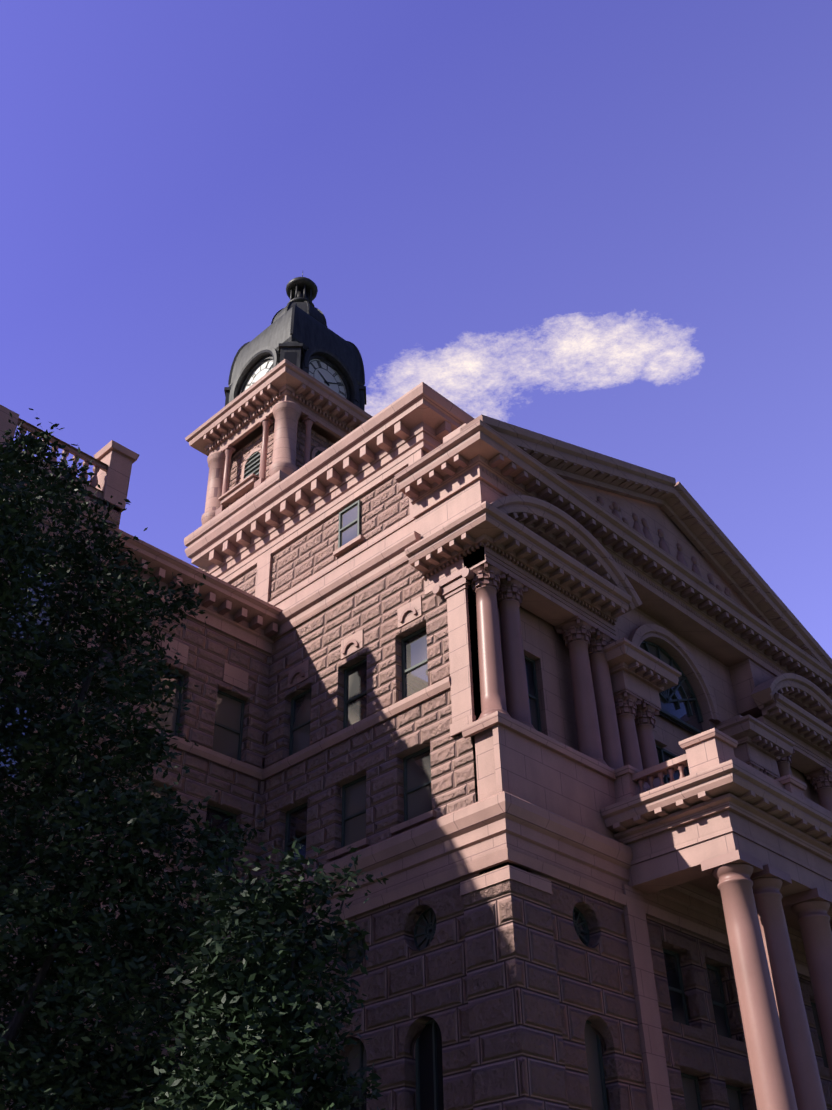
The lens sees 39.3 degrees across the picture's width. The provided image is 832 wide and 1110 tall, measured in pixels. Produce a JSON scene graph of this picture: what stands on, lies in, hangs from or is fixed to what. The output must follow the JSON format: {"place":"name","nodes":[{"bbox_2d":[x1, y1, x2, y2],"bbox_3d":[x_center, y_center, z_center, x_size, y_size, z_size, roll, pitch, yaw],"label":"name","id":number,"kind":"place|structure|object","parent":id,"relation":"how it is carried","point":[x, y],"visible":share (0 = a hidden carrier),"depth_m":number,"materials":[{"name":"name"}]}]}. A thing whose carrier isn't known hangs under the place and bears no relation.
{"place":"outdoors","nodes":[
{"label":"outdoors","id":0,"kind":"place"},
{"bbox_2d":[0,408,388,1109],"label":"tree","id":1,"kind":"object","parent":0,"point":[250,992],"depth_m":10.61,"materials":[{"name":"green plant"}]},
{"bbox_2d":[257,561,480,884],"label":"side wall","id":2,"kind":"structure","parent":0,"point":[376,754],"depth_m":31.49,"materials":[{"name":"stone"}]},
{"bbox_2d":[0,0,831,658],"label":"sky","id":3,"kind":"structure","parent":0,"point":[604,227],"materials":[{"name":"blue"}]},
{"bbox_2d":[472,727,496,801],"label":"pedestal wall","id":4,"kind":"structure","parent":0,"point":[485,767],"depth_m":27.34,"materials":[{"name":"stone"}]},
{"label":"ground","id":5,"kind":"structure","parent":0,"visible":0},
{"bbox_2d":[45,583,269,1091],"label":"wing wall","id":6,"kind":"structure","parent":5,"relation":"on","point":[211,651],"depth_m":32.81,"materials":[{"name":"stone"}]},
{"bbox_2d":[0,421,480,1109],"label":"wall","id":7,"kind":"structure","parent":5,"relation":"on","point":[310,553],"depth_m":36.91,"materials":[{"name":"stone"}]},
{"bbox_2d":[5,569,55,778],"bbox_3d":[-0.798,9.349,31.317,11.080,24.500,32.870,-31,-45,34],"label":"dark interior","id":8,"kind":"object","parent":7,"relation":"attached to","point":[28,644],"visible":0.02,"depth_m":27.60,"materials":[{"name":"black"}]},
{"bbox_2d":[245,452,319,477],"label":"clock tower louvres","id":9,"kind":"object","parent":7,"relation":"on","point":[258,463],"visible":0.02,"depth_m":57.60,"materials":[{"name":"green"}]},
{"bbox_2d":[224,277,365,409],"bbox_3d":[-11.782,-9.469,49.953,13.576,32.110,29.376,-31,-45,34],"label":"dome roof","id":10,"kind":"structure","parent":7,"relation":"on","point":[302,330],"depth_m":62.03,"materials":[{"name":"black metal"}]},
{"bbox_2d":[243,359,345,398],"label":"clock tower dials","id":11,"kind":"object","parent":10,"relation":"attached to","point":[327,376],"visible":0.23,"depth_m":61.24,"materials":[{"name":"white glass"}]},
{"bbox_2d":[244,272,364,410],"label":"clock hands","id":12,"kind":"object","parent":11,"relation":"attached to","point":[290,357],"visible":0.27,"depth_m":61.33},
{"bbox_2d":[0,359,831,1109],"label":"cornice","id":13,"kind":"structure","parent":7,"relation":"attached to","point":[516,501],"depth_m":32.99,"materials":[{"name":"stone"}]},
{"bbox_2d":[18,415,831,1109],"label":"columns","id":14,"kind":"structure","parent":7,"relation":"attached to","point":[760,911],"depth_m":28.72,"materials":[{"name":"stone"}]},
{"bbox_2d":[50,449,822,1109],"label":"window frames","id":15,"kind":"structure","parent":7,"relation":"attached to","point":[430,925],"depth_m":30.96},
{"bbox_2d":[0,500,828,1109],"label":"window glass","id":16,"kind":"object","parent":15,"relation":"in","point":[228,714],"visible":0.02,"depth_m":30.84,"materials":[{"name":"black glass"}]},
{"bbox_2d":[463,879,568,1109],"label":"courthouse corner piers","id":17,"kind":"structure","parent":7,"relation":"attached to","point":[517,1049],"depth_m":23.93,"materials":[{"name":"brown stone"}]},
{"bbox_2d":[498,606,819,804],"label":"upper wall","id":18,"kind":"structure","parent":7,"relation":"attached to","point":[546,650],"depth_m":33.07,"materials":[{"name":"stone"}]},
{"bbox_2d":[252,862,531,1109],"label":"wall base","id":19,"kind":"object","parent":5,"relation":"on","point":[408,989],"visible":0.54,"depth_m":25.82,"materials":[{"name":"brown stone"}]},
{"bbox_2d":[480,862,831,1109],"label":"wall base","id":20,"kind":"object","parent":5,"relation":"on","point":[595,984],"visible":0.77,"depth_m":26.89,"materials":[{"name":"stone"}]}
]}

